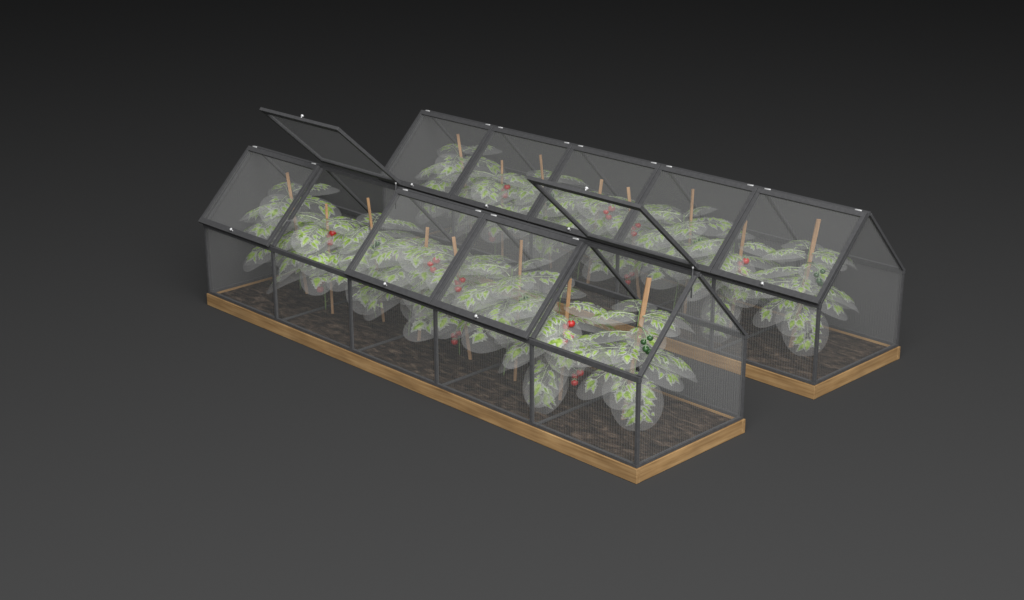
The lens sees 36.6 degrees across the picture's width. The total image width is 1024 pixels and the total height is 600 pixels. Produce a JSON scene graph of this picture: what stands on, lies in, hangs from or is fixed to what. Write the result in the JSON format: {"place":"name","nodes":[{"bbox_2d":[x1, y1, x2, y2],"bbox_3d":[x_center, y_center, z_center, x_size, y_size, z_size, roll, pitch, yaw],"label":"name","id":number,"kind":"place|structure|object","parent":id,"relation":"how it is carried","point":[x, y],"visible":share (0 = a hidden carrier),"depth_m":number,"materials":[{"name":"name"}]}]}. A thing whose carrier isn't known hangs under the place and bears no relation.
{"place":"outdoors","nodes":[
{"label":"outdoors","id":0,"kind":"place"},
{"bbox_2d":[0,0,1023,599],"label":"floor","id":1,"kind":"structure","parent":0,"point":[166,432],"depth_m":16.57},
{"bbox_2d":[198,107,747,483],"bbox_3d":[-0.638,-0.498,14.357,1.458,2.324,6.000,-18,26,-41],"label":"greenhouse","id":2,"kind":"object","parent":1,"relation":"on","point":[636,471],"visible":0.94,"depth_m":13.69,"materials":[{"name":"paint"}]},
{"bbox_2d":[220,268,730,461],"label":"soil","id":3,"kind":"structure","parent":2,"relation":"in","point":[600,423],"depth_m":14.34,"materials":[{"name":"brown soil"}]},
{"bbox_2d":[244,182,343,289],"bbox_3d":[-2.255,-0.622,16.287,1.189,1.115,1.166,-18,26,-41],"label":"tomato plant","id":4,"kind":"object","parent":3,"relation":"on","point":[274,212],"visible":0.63,"depth_m":16.10,"materials":[{"name":"green plant"}]},
{"bbox_2d":[286,172,308,293],"bbox_3d":[-2.246,-0.681,16.197,0.037,1.312,0.274,-18,26,-41],"label":"plant stake","id":5,"kind":"object","parent":3,"relation":"on","point":[297,231],"visible":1,"depth_m":16.18,"materials":[{"name":"brown wood"}]},
{"bbox_2d":[272,214,372,309],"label":"tomato plant","id":6,"kind":"object","parent":3,"relation":"on","point":[320,282],"visible":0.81,"depth_m":15.42,"materials":[{"name":"green plant"}]},
{"bbox_2d":[325,204,333,313],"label":"plant stake","id":7,"kind":"object","parent":3,"relation":"on","point":[329,263],"visible":0.86,"depth_m":15.49,"materials":[{"name":"brown wood"}]},
{"bbox_2d":[320,213,419,317],"bbox_3d":[-1.401,-0.310,15.487,1.177,1.055,1.237,-18,26,-41],"label":"tomato plant","id":8,"kind":"object","parent":3,"relation":"on","point":[365,298],"visible":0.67,"depth_m":15.19,"materials":[{"name":"green plant"}]},
{"bbox_2d":[366,197,384,321],"bbox_3d":[-1.347,-0.378,15.331,0.154,1.308,0.029,5,20,15],"label":"plant stake","id":9,"kind":"object","parent":3,"relation":"on","point":[375,259],"visible":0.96,"depth_m":15.32,"materials":[{"name":"brown wood"}]},
{"bbox_2d":[360,237,469,335],"bbox_3d":[-0.877,-0.098,14.874,1.100,1.062,1.132,-12,23,-29],"label":"tomato plant","id":10,"kind":"object","parent":3,"relation":"on","point":[431,267],"visible":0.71,"depth_m":14.62,"materials":[{"name":"green plant"}]},
{"bbox_2d":[417,227,428,340],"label":"plant stake","id":11,"kind":"object","parent":3,"relation":"on","point":[424,267],"visible":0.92,"depth_m":14.62,"materials":[{"name":"brown wood"}]},
{"bbox_2d":[409,247,510,354],"bbox_3d":[-0.485,0.046,14.426,1.197,1.084,1.166,-18,26,-41],"label":"tomato plant","id":12,"kind":"object","parent":3,"relation":"on","point":[456,335],"visible":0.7,"depth_m":14.22,"materials":[{"name":"green plant"}]},
{"bbox_2d":[452,236,471,359],"bbox_3d":[-0.462,0.004,14.354,0.177,1.235,0.027,1,20,4],"label":"plant stake","id":13,"kind":"object","parent":3,"relation":"on","point":[463,307],"visible":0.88,"depth_m":14.42,"materials":[{"name":"brown wood"}]},
{"bbox_2d":[456,257,563,374],"bbox_3d":[-0.024,0.188,14.027,1.159,1.081,1.123,-11,22,-28],"label":"tomato plant","id":14,"kind":"object","parent":3,"relation":"on","point":[479,336],"visible":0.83,"depth_m":13.86,"materials":[{"name":"green plant"}]},
{"bbox_2d":[513,240,522,380],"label":"plant stake","id":15,"kind":"object","parent":3,"relation":"on","point":[518,299],"visible":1,"depth_m":13.90,"materials":[{"name":"brown wood"}]},
{"bbox_2d":[504,287,616,407],"bbox_3d":[0.402,0.430,13.397,1.124,1.042,0.990,-4,20,-11],"label":"tomato plant","id":16,"kind":"object","parent":3,"relation":"on","point":[569,335],"visible":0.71,"depth_m":13.17,"materials":[{"name":"green plant"}]},
{"bbox_2d":[558,278,571,399],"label":"plant stake","id":17,"kind":"object","parent":3,"relation":"on","point":[563,347],"visible":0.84,"depth_m":13.23,"materials":[{"name":"brown wood"}]},
{"bbox_2d":[571,299,691,423],"bbox_3d":[0.997,0.557,13.031,1.122,1.041,0.947,-18,26,-41],"label":"tomato plant","id":18,"kind":"object","parent":3,"relation":"on","point":[630,411],"visible":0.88,"depth_m":12.91,"materials":[{"name":"green plant"}]},
{"bbox_2d":[621,278,651,419],"bbox_3d":[1.040,0.432,13.013,0.236,1.312,0.029,1,20,3],"label":"plant stake","id":19,"kind":"object","parent":3,"relation":"on","point":[644,303],"visible":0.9,"depth_m":12.94,"materials":[{"name":"brown wood"}]},
{"bbox_2d":[378,110,905,399],"bbox_3d":[1.081,-0.734,16.060,1.458,1.618,6.000,-18,26,-41],"label":"greenhouse","id":20,"kind":"object","parent":1,"relation":"on","point":[813,388],"visible":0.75,"depth_m":15.25,"materials":[{"name":"paint"}]},
{"bbox_2d":[399,224,885,379],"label":"soil","id":21,"kind":"structure","parent":20,"relation":"in","point":[836,350],"depth_m":15.66,"materials":[{"name":"brown soil"}]},
{"bbox_2d":[419,144,506,236],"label":"tomato plant","id":22,"kind":"object","parent":21,"relation":"on","point":[448,170],"visible":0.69,"depth_m":17.71,"materials":[{"name":"green plant"}]},
{"bbox_2d":[456,134,474,244],"bbox_3d":[-0.529,-1.250,17.782,0.037,1.312,0.274,-18,26,-41],"label":"plant stake","id":23,"kind":"object","parent":21,"relation":"on","point":[460,155],"visible":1,"depth_m":17.70,"materials":[{"name":"brown wood"}]},
{"bbox_2d":[449,171,536,254],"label":"tomato plant","id":24,"kind":"object","parent":21,"relation":"on","point":[494,230],"visible":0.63,"depth_m":17.02,"materials":[{"name":"green plant"}]},
{"bbox_2d":[501,160,503,256],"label":"plant stake","id":25,"kind":"object","parent":21,"relation":"on","point":[502,249],"visible":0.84,"depth_m":17.02,"materials":[{"name":"brown wood"}]},
{"bbox_2d":[494,170,585,264],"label":"tomato plant","id":26,"kind":"object","parent":21,"relation":"on","point":[539,244],"visible":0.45,"depth_m":16.79,"materials":[{"name":"green plant"}]},
{"bbox_2d":[539,155,551,267],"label":"plant stake","id":27,"kind":"object","parent":21,"relation":"on","point":[545,210],"visible":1,"depth_m":16.90,"materials":[{"name":"brown wood"}]},
{"bbox_2d":[534,191,635,279],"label":"tomato plant","id":28,"kind":"object","parent":21,"relation":"on","point":[607,216],"visible":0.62,"depth_m":16.19,"materials":[{"name":"green plant"}]},
{"bbox_2d":[586,179,602,283],"bbox_3d":[0.870,-0.698,16.317,0.036,1.236,0.260,-12,23,-30],"label":"plant stake","id":29,"kind":"object","parent":21,"relation":"on","point":[595,228],"visible":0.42,"depth_m":16.27,"materials":[{"name":"brown wood"}]},
{"bbox_2d":[626,187,640,298],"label":"plant stake","id":30,"kind":"object","parent":21,"relation":"on","point":[633,243],"visible":0.5,"depth_m":16.01,"materials":[{"name":"brown wood"}]},
{"bbox_2d":[587,198,679,294],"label":"tomato plant","id":31,"kind":"object","parent":21,"relation":"on","point":[633,233],"visible":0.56,"depth_m":15.79,"materials":[{"name":"green plant"}]},
{"bbox_2d":[632,206,730,308],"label":"tomato plant","id":32,"kind":"object","parent":21,"relation":"on","point":[697,250],"visible":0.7,"depth_m":15.45,"materials":[{"name":"green plant"}]},
{"bbox_2d":[683,189,693,313],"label":"plant stake","id":33,"kind":"object","parent":21,"relation":"on","point":[689,240],"visible":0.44,"depth_m":15.46,"materials":[{"name":"brown wood"}]},
{"bbox_2d":[682,230,779,336],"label":"tomato plant","id":34,"kind":"object","parent":21,"relation":"on","point":[741,269],"visible":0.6,"depth_m":14.74,"materials":[{"name":"green plant"}]},
{"bbox_2d":[728,221,746,327],"bbox_3d":[2.171,-0.207,14.914,0.035,1.236,0.268,-6,20,-16],"label":"plant stake","id":35,"kind":"object","parent":21,"relation":"on","point":[740,254],"visible":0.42,"depth_m":14.79,"materials":[{"name":"brown wood"}]},
{"bbox_2d":[747,240,852,349],"bbox_3d":[2.714,-0.013,14.616,1.122,1.041,0.947,-18,26,-41],"label":"tomato plant","id":36,"kind":"object","parent":21,"relation":"on","point":[819,282],"visible":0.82,"depth_m":14.49,"materials":[{"name":"green plant"}]},
{"bbox_2d":[788,219,820,347],"bbox_3d":[2.757,-0.137,14.598,0.236,1.312,0.029,1,20,3],"label":"plant stake","id":37,"kind":"object","parent":21,"relation":"on","point":[810,258],"visible":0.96,"depth_m":14.54,"materials":[{"name":"brown wood"}]}
]}

